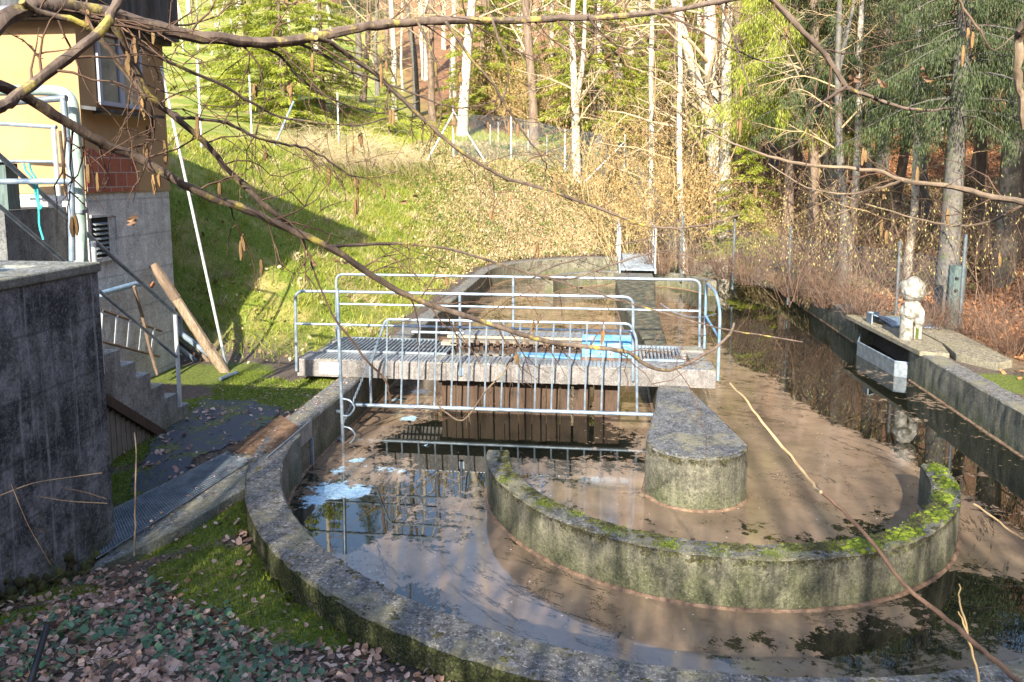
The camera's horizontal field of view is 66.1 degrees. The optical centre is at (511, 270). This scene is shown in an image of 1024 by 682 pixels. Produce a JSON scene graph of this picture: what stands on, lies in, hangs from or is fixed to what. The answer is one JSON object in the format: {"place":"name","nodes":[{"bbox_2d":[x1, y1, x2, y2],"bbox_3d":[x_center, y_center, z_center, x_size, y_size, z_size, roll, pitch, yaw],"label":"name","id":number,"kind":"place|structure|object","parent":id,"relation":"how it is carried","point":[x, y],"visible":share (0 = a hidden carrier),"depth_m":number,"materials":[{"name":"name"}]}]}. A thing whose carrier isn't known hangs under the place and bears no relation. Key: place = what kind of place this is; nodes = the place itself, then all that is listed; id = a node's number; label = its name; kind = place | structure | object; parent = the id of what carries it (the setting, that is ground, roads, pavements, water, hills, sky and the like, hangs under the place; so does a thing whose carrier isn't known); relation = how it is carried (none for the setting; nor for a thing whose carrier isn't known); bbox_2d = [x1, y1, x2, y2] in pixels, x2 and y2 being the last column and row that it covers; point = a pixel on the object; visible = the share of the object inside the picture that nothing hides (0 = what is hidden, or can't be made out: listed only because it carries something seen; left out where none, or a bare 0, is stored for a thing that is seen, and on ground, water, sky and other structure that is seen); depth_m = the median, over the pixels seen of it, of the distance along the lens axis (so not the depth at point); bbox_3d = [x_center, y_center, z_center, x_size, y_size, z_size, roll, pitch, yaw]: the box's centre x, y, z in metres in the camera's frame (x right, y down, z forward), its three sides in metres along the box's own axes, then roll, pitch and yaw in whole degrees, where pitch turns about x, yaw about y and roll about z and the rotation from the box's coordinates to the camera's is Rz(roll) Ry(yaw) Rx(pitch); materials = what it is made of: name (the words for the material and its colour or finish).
{"place":"outdoors","nodes":[
{"label":"outdoors","id":0,"kind":"place"},
{"bbox_2d":[129,399,282,497],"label":"path","id":1,"kind":"structure","parent":0,"point":[201,439],"depth_m":9.27,"materials":[{"name":"concrete"}]},
{"bbox_2d":[0,0,1023,681],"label":"ground","id":2,"kind":"structure","parent":0,"point":[200,378],"depth_m":15.40,"materials":[{"name":"plant"}]},
{"bbox_2d":[0,260,114,608],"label":"tank block","id":3,"kind":"structure","parent":2,"relation":"on","point":[53,418],"depth_m":6.09,"materials":[{"name":"concrete"}]},
{"bbox_2d":[0,95,75,260],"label":"deck railing","id":4,"kind":"object","parent":3,"relation":"on","point":[62,99],"visible":0.6,"depth_m":6.67,"materials":[{"name":"metal"}]},
{"bbox_2d":[0,85,88,261],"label":"bent pipe","id":5,"kind":"object","parent":4,"relation":"attached to","point":[80,208],"visible":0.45,"depth_m":6.83,"materials":[{"name":"metal"}]},
{"bbox_2d":[0,0,178,377],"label":"pump house","id":6,"kind":"structure","parent":2,"relation":"on","point":[141,245],"depth_m":10.77,"materials":[{"name":"grey concrete"}]},
{"bbox_2d":[0,159,20,209],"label":"electric cabinet","id":7,"kind":"object","parent":6,"relation":"on","point":[9,196],"visible":0.61,"depth_m":9.54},
{"bbox_2d":[0,122,67,195],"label":"forewall railing","id":8,"kind":"object","parent":6,"relation":"attached to","point":[53,128],"visible":0.87,"depth_m":9.32,"materials":[{"name":"metal"}]},
{"bbox_2d":[81,32,164,118],"bbox_3d":[-5.401,-2.705,10.927,0.224,1.105,1.620,1,7,7],"label":"window","id":9,"kind":"structure","parent":6,"relation":"in","point":[105,68],"depth_m":10.78,"materials":[{"name":"white"}]},
{"bbox_2d":[106,407,153,463],"bbox_3d":[-4.356,1.542,8.210,0.025,1.901,2.432,1,7,7],"label":"board screen","id":10,"kind":"object","parent":2,"relation":"on","point":[121,431],"visible":0.18,"depth_m":8.65,"materials":[{"name":"wood"}]},
{"bbox_2d":[102,337,188,434],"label":"concrete stairs","id":11,"kind":"structure","parent":2,"relation":"on","point":[137,398],"depth_m":8.94,"materials":[{"name":"concrete"}]},
{"bbox_2d":[0,153,182,406],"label":"stair handrail","id":12,"kind":"object","parent":11,"relation":"attached to","point":[177,320],"visible":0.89,"depth_m":8.40,"materials":[{"name":"metal"}]},
{"bbox_2d":[0,368,359,650],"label":"moss","id":13,"kind":"object","parent":2,"relation":"on","point":[310,384],"visible":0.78,"depth_m":6.55,"materials":[{"name":"plant"}]},
{"bbox_2d":[149,262,229,372],"bbox_3d":[-4.899,0.750,11.977,1.068,1.818,0.169,-2,7,-16],"label":"wooden plank","id":14,"kind":"object","parent":2,"relation":"on","point":[197,331],"visible":0.97,"depth_m":11.92,"materials":[{"name":"brown wood"}]},
{"bbox_2d":[90,415,301,572],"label":"metal grating","id":15,"kind":"structure","parent":2,"relation":"on","point":[168,498],"depth_m":7.58,"materials":[{"name":"metal"}]},
{"bbox_2d":[0,545,397,681],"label":"fallen twigs","id":16,"kind":"object","parent":2,"relation":"on","point":[162,624],"visible":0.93,"depth_m":5.15,"materials":[{"name":"wood"}]},
{"bbox_2d":[160,66,238,380],"bbox_3d":[-4.644,-0.718,11.849,1.026,4.635,0.479,4,8,29],"label":"long handled scraper","id":17,"kind":"object","parent":2,"relation":"on","point":[224,377],"visible":1,"depth_m":11.93,"materials":[{"name":"white metal"}]},
{"bbox_2d":[0,572,406,681],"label":"ivy cover","id":18,"kind":"object","parent":2,"relation":"on","point":[146,640],"visible":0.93,"depth_m":4.85,"materials":[{"name":"green plant"}]},
{"bbox_2d":[0,406,450,681],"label":"leaf litter","id":19,"kind":"object","parent":2,"relation":"on","point":[130,661],"visible":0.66,"depth_m":5.00,"materials":[{"name":"brown plant"}]},
{"bbox_2d":[167,0,320,116],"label":"conifer","id":20,"kind":"object","parent":2,"relation":"on","point":[230,14],"visible":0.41,"depth_m":33.69,"materials":[{"name":"green plant"}]},
{"bbox_2d":[204,0,357,133],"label":"conifer","id":21,"kind":"object","parent":2,"relation":"on","point":[282,85],"visible":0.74,"depth_m":31.54,"materials":[{"name":"green plant"}]},
{"bbox_2d":[167,132,476,334],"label":"dead grass tufts","id":22,"kind":"object","parent":2,"relation":"on","point":[317,253],"visible":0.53,"depth_m":19.12,"materials":[{"name":"plant"}]},
{"bbox_2d":[260,125,384,180],"bbox_3d":[-6.483,-3.563,25.585,5.110,2.369,4.746,1,7,4],"label":"brushwood","id":23,"kind":"object","parent":2,"relation":"on","point":[343,157],"visible":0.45,"depth_m":25.27,"materials":[{"name":"plant"}]},
{"bbox_2d":[265,0,381,113],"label":"conifer","id":24,"kind":"object","parent":2,"relation":"on","point":[315,101],"visible":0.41,"depth_m":37.72,"materials":[{"name":"green plant"}]},
{"bbox_2d":[175,134,486,365],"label":"scattered leaves","id":25,"kind":"object","parent":2,"relation":"on","point":[234,341],"visible":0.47,"depth_m":15.20,"materials":[{"name":"plant"}]},
{"bbox_2d":[254,112,416,172],"bbox_3d":[-6.587,-4.529,29.172,6.328,3.159,6.814,1,7,4],"label":"brushwood","id":26,"kind":"object","parent":2,"relation":"on","point":[364,141],"visible":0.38,"depth_m":28.81,"materials":[{"name":"plant"}]},
{"bbox_2d":[318,0,397,77],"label":"conifer","id":27,"kind":"object","parent":2,"relation":"on","point":[346,8],"visible":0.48,"depth_m":56.98,"materials":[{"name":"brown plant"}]},
{"bbox_2d":[308,133,423,187],"bbox_3d":[-5.648,-3.788,27.756,5.274,2.633,5.678,2,7,13],"label":"brushwood","id":28,"kind":"object","parent":2,"relation":"on","point":[386,160],"visible":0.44,"depth_m":27.02,"materials":[{"name":"plant"}]},
{"bbox_2d":[366,72,413,135],"bbox_3d":[-5.473,-7.292,35.037,2.035,3.025,2.124,-6,9,-41],"label":"conifer","id":29,"kind":"object","parent":2,"relation":"on","point":[388,126],"visible":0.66,"depth_m":34.91,"materials":[{"name":"green plant"}]},
{"bbox_2d":[335,0,460,119],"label":"bare tree","id":30,"kind":"object","parent":2,"relation":"on","point":[393,34],"visible":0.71,"depth_m":38.37,"materials":[{"name":"grey plant"}]},
{"bbox_2d":[364,0,465,123],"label":"bare tree","id":31,"kind":"object","parent":2,"relation":"on","point":[431,86],"visible":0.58,"depth_m":39.35,"materials":[{"name":"brown plant"}]},
{"bbox_2d":[167,128,689,362],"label":"grass","id":32,"kind":"structure","parent":2,"relation":"on","point":[302,219],"depth_m":18.81,"materials":[{"name":"plant"}]},
{"bbox_2d":[297,109,601,177],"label":"meadow grass","id":33,"kind":"structure","parent":2,"relation":"on","point":[447,131],"depth_m":36.65,"materials":[{"name":"plant"}]},
{"bbox_2d":[388,0,533,136],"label":"bare tree","id":34,"kind":"object","parent":2,"relation":"on","point":[467,36],"visible":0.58,"depth_m":36.56,"materials":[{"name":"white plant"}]},
{"bbox_2d":[435,0,555,125],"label":"conifer","id":35,"kind":"object","parent":2,"relation":"on","point":[490,28],"visible":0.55,"depth_m":40.58,"materials":[{"name":"green plant"}]},
{"bbox_2d":[438,23,553,126],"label":"hazel shrub","id":36,"kind":"object","parent":2,"relation":"on","point":[477,82],"visible":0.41,"depth_m":40.43,"materials":[{"name":"plant"}]},
{"bbox_2d":[0,0,1021,462],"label":"hazel tree","id":37,"kind":"object","parent":2,"relation":"on","point":[114,18],"visible":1,"depth_m":2.75,"materials":[{"name":"brown plant"}]},
{"bbox_2d":[703,0,1023,226],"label":"hazel branches","id":38,"kind":"object","parent":37,"relation":"attached to","point":[1018,35],"visible":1,"depth_m":2.62,"materials":[{"name":"wood"}]},
{"bbox_2d":[483,0,555,146],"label":"bare tree","id":39,"kind":"object","parent":2,"relation":"on","point":[526,9],"visible":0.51,"depth_m":35.41,"materials":[{"name":"brown plant"}]},
{"bbox_2d":[428,111,625,182],"bbox_3d":[0.450,-4.954,32.212,8.234,3.127,1.664,-1,7,-11],"label":"fence","id":40,"kind":"object","parent":2,"relation":"on","point":[499,141],"visible":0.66,"depth_m":32.54,"materials":[{"name":"metal"}]},
{"bbox_2d":[457,26,632,138],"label":"hazel shrub","id":41,"kind":"object","parent":2,"relation":"on","point":[515,90],"visible":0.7,"depth_m":37.72,"materials":[{"name":"plant"}]},
{"bbox_2d":[512,0,611,122],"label":"conifer","id":42,"kind":"object","parent":2,"relation":"on","point":[561,41],"visible":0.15,"depth_m":42.29,"materials":[{"name":"green plant"}]},
{"bbox_2d":[514,0,621,183],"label":"bare tree","id":43,"kind":"object","parent":2,"relation":"on","point":[575,82],"visible":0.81,"depth_m":31.64,"materials":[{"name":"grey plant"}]},
{"bbox_2d":[521,0,657,151],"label":"conifer","id":44,"kind":"object","parent":2,"relation":"on","point":[566,101],"visible":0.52,"depth_m":34.68,"materials":[{"name":"green plant"}]},
{"bbox_2d":[499,126,732,262],"bbox_3d":[2.964,-2.841,27.631,7.615,4.981,7.353,-1,7,-6],"label":"hazel shrub","id":45,"kind":"object","parent":2,"relation":"on","point":[602,233],"visible":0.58,"depth_m":27.19,"materials":[{"name":"plant"}]},
{"bbox_2d":[529,113,705,232],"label":"hazel shrub","id":46,"kind":"object","parent":2,"relation":"on","point":[644,177],"visible":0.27,"depth_m":29.52,"materials":[{"name":"plant"}]},
{"bbox_2d":[492,50,743,215],"bbox_3d":[4.746,-5.224,30.887,8.820,5.975,9.135,5,9,37],"label":"hazel shrub","id":47,"kind":"object","parent":2,"relation":"on","point":[611,131],"visible":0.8,"depth_m":29.97,"materials":[{"name":"plant"}]},
{"bbox_2d":[544,270,715,295],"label":"crescent wall","id":48,"kind":"structure","parent":2,"relation":"on","point":[693,286],"depth_m":24.32,"materials":[{"name":"concrete"}]},
{"bbox_2d":[244,256,1023,681],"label":"basin wall","id":49,"kind":"structure","parent":2,"relation":"on","point":[306,568],"depth_m":6.05,"materials":[{"name":"concrete"}]},
{"bbox_2d":[335,289,355,442],"bbox_3d":[-2.224,1.575,10.365,0.328,2.700,0.084,4,8,27],"label":"climbing pole","id":50,"kind":"object","parent":49,"relation":"attached to","point":[342,416],"visible":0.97,"depth_m":10.34,"materials":[{"name":"metal"}]},
{"bbox_2d":[354,318,652,416],"bbox_3d":[-0.190,1.322,10.942,4.284,1.310,0.056,1,7,7],"label":"guard grid","id":51,"kind":"object","parent":49,"relation":"on","point":[534,410],"visible":0.88,"depth_m":10.93,"materials":[{"name":"metal"}]},
{"bbox_2d":[294,273,720,388],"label":"concrete bridge","id":52,"kind":"structure","parent":49,"relation":"on","point":[322,361],"depth_m":11.45,"materials":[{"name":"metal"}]},
{"bbox_2d":[412,329,582,355],"bbox_3d":[-0.126,1.091,12.276,3.000,0.246,0.784,1,7,7],"label":"plank stack","id":53,"kind":"object","parent":52,"relation":"on","point":[493,336],"visible":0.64,"depth_m":12.29,"materials":[{"name":"wood"}]},
{"bbox_2d":[439,380,592,415],"bbox_3d":[0.047,1.868,11.686,2.300,0.610,0.134,1,7,7],"label":"board baffle","id":54,"kind":"object","parent":52,"relation":"hanging from","point":[526,395],"visible":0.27,"depth_m":11.63,"materials":[{"name":"wood"}]},
{"bbox_2d":[454,340,581,356],"bbox_3d":[0.105,1.344,12.128,2.000,0.530,0.530,1,7,7],"label":"aerator rotor","id":55,"kind":"object","parent":52,"relation":"in","point":[492,350],"visible":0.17,"depth_m":12.09,"materials":[{"name":"metal"}]},
{"bbox_2d":[511,329,631,360],"bbox_3d":[0.906,1.096,11.841,1.795,0.346,0.640,1,7,7],"label":"blue cover","id":56,"kind":"object","parent":52,"relation":"on","point":[611,339],"visible":0.59,"depth_m":11.57,"materials":[{"name":"paint"}]},
{"bbox_2d":[857,333,907,377],"bbox_3d":[6.886,1.665,14.972,0.364,0.477,2.597,1,7,7],"label":"weir trough","id":57,"kind":"object","parent":49,"relation":"attached to","point":[889,365],"visible":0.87,"depth_m":14.27,"materials":[{"name":"metal"}]},
{"bbox_2d":[566,70,701,164],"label":"hazel shrub","id":58,"kind":"object","parent":2,"relation":"on","point":[640,137],"visible":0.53,"depth_m":32.59,"materials":[{"name":"plant"}]},
{"bbox_2d":[607,0,720,128],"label":"conifer","id":59,"kind":"object","parent":2,"relation":"on","point":[664,68],"visible":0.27,"depth_m":38.09,"materials":[{"name":"green plant"}]},
{"bbox_2d":[577,0,754,232],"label":"bare tree","id":60,"kind":"object","parent":2,"relation":"on","point":[651,53],"visible":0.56,"depth_m":28.36,"materials":[{"name":"grey plant"}]},
{"bbox_2d":[595,0,747,259],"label":"bare tree","id":61,"kind":"object","parent":2,"relation":"on","point":[709,56],"visible":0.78,"depth_m":26.12,"materials":[{"name":"beige plant"}]},
{"bbox_2d":[592,0,758,273],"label":"bare tree","id":62,"kind":"object","parent":2,"relation":"on","point":[678,127],"visible":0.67,"depth_m":25.80,"materials":[{"name":"grey plant"}]},
{"bbox_2d":[614,280,749,512],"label":"dividing wall","id":63,"kind":"structure","parent":2,"relation":"on","point":[681,474],"depth_m":8.64,"materials":[{"name":"concrete"}]},
{"bbox_2d":[564,91,804,269],"bbox_3d":[6.072,-3.107,26.922,8.437,5.716,8.738,0,7,2],"label":"hazel shrub","id":64,"kind":"object","parent":2,"relation":"on","point":[705,189],"visible":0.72,"depth_m":25.25,"materials":[{"name":"plant"}]},
{"bbox_2d":[397,138,992,287],"bbox_3d":[4.748,-3.305,28.614,19.051,5.538,16.495,1,7,7],"label":"ivy","id":65,"kind":"object","parent":2,"relation":"on","point":[547,222],"visible":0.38,"depth_m":29.61,"materials":[{"name":"green plant"}]},
{"bbox_2d":[391,125,1023,296],"bbox_3d":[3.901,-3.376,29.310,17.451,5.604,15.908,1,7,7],"label":"dry grass","id":66,"kind":"structure","parent":2,"relation":"on","point":[514,205],"depth_m":30.21,"materials":[{"name":"plant"}]},
{"bbox_2d":[625,0,825,279],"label":"bare tree","id":67,"kind":"object","parent":2,"relation":"on","point":[725,68],"visible":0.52,"depth_m":25.58,"materials":[{"name":"beige plant"}]},
{"bbox_2d":[661,0,806,232],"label":"bare tree","id":68,"kind":"object","parent":2,"relation":"on","point":[737,156],"visible":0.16,"depth_m":27.95,"materials":[{"name":"grey plant"}]},
{"bbox_2d":[628,121,848,269],"bbox_3d":[6.056,-2.644,25.941,7.707,5.041,7.442,-4,8,-30],"label":"hazel shrub","id":69,"kind":"object","parent":2,"relation":"on","point":[704,227],"visible":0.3,"depth_m":25.61,"materials":[{"name":"plant"}]},
{"bbox_2d":[633,141,847,261],"bbox_3d":[8.450,-2.515,26.727,6.852,4.642,7.096,-2,7,-13],"label":"hazel shrub","id":70,"kind":"object","parent":2,"relation":"on","point":[776,199],"visible":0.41,"depth_m":24.88,"materials":[{"name":"plant"}]},
{"bbox_2d":[691,129,799,280],"bbox_3d":[7.630,-2.130,25.188,3.475,4.950,3.330,2,7,17],"label":"conifer","id":71,"kind":"object","parent":2,"relation":"on","point":[749,160],"visible":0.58,"depth_m":25.05,"materials":[{"name":"green plant"}]},
{"bbox_2d":[614,106,883,262],"bbox_3d":[6.769,-2.896,25.710,8.257,5.593,8.551,-7,10,-42],"label":"hazel shrub","id":72,"kind":"object","parent":2,"relation":"on","point":[696,202],"visible":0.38,"depth_m":26.60,"materials":[{"name":"plant"}]},
{"bbox_2d":[711,232,786,285],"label":"bramble","id":73,"kind":"object","parent":2,"relation":"on","point":[747,270],"visible":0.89,"depth_m":21.65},
{"bbox_2d":[683,0,831,221],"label":"conifer","id":74,"kind":"object","parent":2,"relation":"on","point":[763,148],"visible":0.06,"depth_m":28.85,"materials":[{"name":"green plant"}]},
{"bbox_2d":[687,0,895,264],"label":"conifer","id":75,"kind":"object","parent":2,"relation":"on","point":[790,154],"visible":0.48,"depth_m":23.83,"materials":[{"name":"green plant"}]},
{"bbox_2d":[625,150,967,332],"bbox_3d":[5.961,-1.767,23.379,1.492,4.404,18.455,-2,7,-13],"label":"fence","id":76,"kind":"object","parent":2,"relation":"on","point":[962,277],"visible":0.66,"depth_m":19.41,"materials":[{"name":"metal"}]},
{"bbox_2d":[708,178,908,306],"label":"grey shrub","id":77,"kind":"object","parent":2,"relation":"on","point":[812,253],"visible":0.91,"depth_m":18.60,"materials":[{"name":"plant"}]},
{"bbox_2d":[787,252,869,308],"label":"bramble","id":78,"kind":"object","parent":2,"relation":"on","point":[821,302],"visible":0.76,"depth_m":18.17,"materials":[{"name":"plant"}]},
{"bbox_2d":[752,0,921,296],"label":"bare tree","id":79,"kind":"object","parent":2,"relation":"on","point":[838,63],"visible":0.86,"depth_m":19.08,"materials":[{"name":"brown plant"}]},
{"bbox_2d":[739,0,945,272],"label":"conifer","id":80,"kind":"object","parent":2,"relation":"on","point":[832,172],"visible":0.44,"depth_m":22.20,"materials":[{"name":"green plant"}]},
{"bbox_2d":[743,0,953,273],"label":"bare tree","id":81,"kind":"object","parent":2,"relation":"on","point":[816,156],"visible":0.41,"depth_m":22.44,"materials":[{"name":"brown plant"}]},
{"bbox_2d":[722,154,984,308],"bbox_3d":[7.582,-0.904,17.843,5.912,3.670,5.180,3,8,26],"label":"grey shrub","id":82,"kind":"object","parent":2,"relation":"on","point":[823,216],"visible":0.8,"depth_m":18.06,"materials":[{"name":"plant"}]},
{"bbox_2d":[802,250,933,322],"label":"bramble","id":83,"kind":"object","parent":2,"relation":"on","point":[869,303],"visible":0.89,"depth_m":16.32,"materials":[{"name":"plant"}]},
{"bbox_2d":[715,7,1023,378],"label":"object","id":84,"kind":"object","parent":2,"relation":"on","point":[1021,357],"visible":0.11,"depth_m":24.02,"materials":[{"name":"brown plant"}]},
{"bbox_2d":[729,383,1023,681],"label":"dead stem","id":85,"kind":"object","parent":2,"relation":"on","point":[987,654],"visible":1,"depth_m":2.11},
{"bbox_2d":[769,181,984,290],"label":"grey shrub","id":86,"kind":"object","parent":2,"relation":"on","point":[877,243],"visible":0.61,"depth_m":20.13,"materials":[{"name":"plant"}]},
{"bbox_2d":[771,0,984,276],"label":"bare tree","id":87,"kind":"object","parent":2,"relation":"on","point":[856,184],"visible":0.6,"depth_m":21.34,"materials":[{"name":"grey plant"}]},
{"bbox_2d":[808,0,975,169],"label":"conifer","id":88,"kind":"object","parent":2,"relation":"on","point":[879,161],"visible":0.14,"depth_m":31.54,"materials":[{"name":"green plant"}]},
{"bbox_2d":[828,0,994,254],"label":"bare tree","id":89,"kind":"object","parent":2,"relation":"on","point":[903,160],"visible":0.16,"depth_m":24.71,"materials":[{"name":"brown plant"}]},
{"bbox_2d":[803,1,1023,281],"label":"bare tree","id":90,"kind":"object","parent":2,"relation":"on","point":[915,191],"visible":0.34,"depth_m":20.22,"materials":[{"name":"grey plant"}]},
{"bbox_2d":[828,0,1023,316],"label":"conifer","id":91,"kind":"object","parent":2,"relation":"on","point":[963,90],"visible":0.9,"depth_m":16.02,"materials":[{"name":"green plant"}]},
{"bbox_2d":[846,315,1012,370],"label":"weir slab","id":92,"kind":"structure","parent":2,"relation":"on","point":[941,341],"depth_m":13.50,"materials":[{"name":"concrete"}]},
{"bbox_2d":[899,276,925,339],"bbox_3d":[7.092,0.656,13.946,0.413,1.125,0.406,1,7,7],"label":"statue","id":93,"kind":"object","parent":92,"relation":"on","point":[912,311],"visible":1,"depth_m":13.85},
{"bbox_2d":[872,153,1023,328],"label":"grey shrub","id":94,"kind":"object","parent":2,"relation":"on","point":[1022,273],"visible":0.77,"depth_m":16.05,"materials":[{"name":"plant"}]},
{"bbox_2d":[892,0,1004,261],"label":"bare tree","id":95,"kind":"object","parent":2,"relation":"on","point":[981,161],"visible":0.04,"depth_m":20.45,"materials":[{"name":"brown plant"}]},
{"bbox_2d":[891,0,1023,289],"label":"conifer","id":96,"kind":"object","parent":2,"relation":"on","point":[1008,173],"visible":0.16,"depth_m":18.37,"materials":[{"name":"green plant"}]},
{"bbox_2d":[901,197,1023,305],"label":"grey shrub","id":97,"kind":"object","parent":2,"relation":"on","point":[986,284],"visible":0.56,"depth_m":18.07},
{"bbox_2d":[925,275,1023,341],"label":"bramble","id":98,"kind":"object","parent":2,"relation":"on","point":[970,331],"visible":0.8,"depth_m":14.36,"materials":[{"name":"reddish-brown twig"}]},
{"bbox_2d":[952,290,1023,357],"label":"bramble","id":99,"kind":"object","parent":2,"relation":"on","point":[1013,345],"visible":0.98,"depth_m":13.24,"materials":[{"name":"reddish-brown twig"}]},
{"bbox_2d":[289,275,1023,677],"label":"water","id":100,"kind":"structure","parent":0,"point":[393,499],"depth_m":8.66,"materials":[{"name":"liquid"}]},
{"bbox_2d":[574,384,618,416],"bbox_3d":[1.244,2.272,11.644,0.660,1.400,0.200,1,7,7],"label":"support post","id":101,"kind":"object","parent":100,"relation":"in","point":[610,397],"depth_m":11.49,"materials":[{"name":"wood"}]},
{"bbox_2d":[616,219,656,280],"bbox_3d":[3.856,-0.050,24.947,1.174,2.904,5.700,1,7,7],"label":"footbridge","id":102,"kind":"object","parent":100,"relation":"in","point":[635,264],"visible":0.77,"depth_m":23.68,"materials":[{"name":"metal"}]},
{"bbox_2d":[484,450,961,612],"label":"crescent wall","id":103,"kind":"structure","parent":100,"relation":"in","point":[921,549],"depth_m":6.65,"materials":[{"name":"concrete"}]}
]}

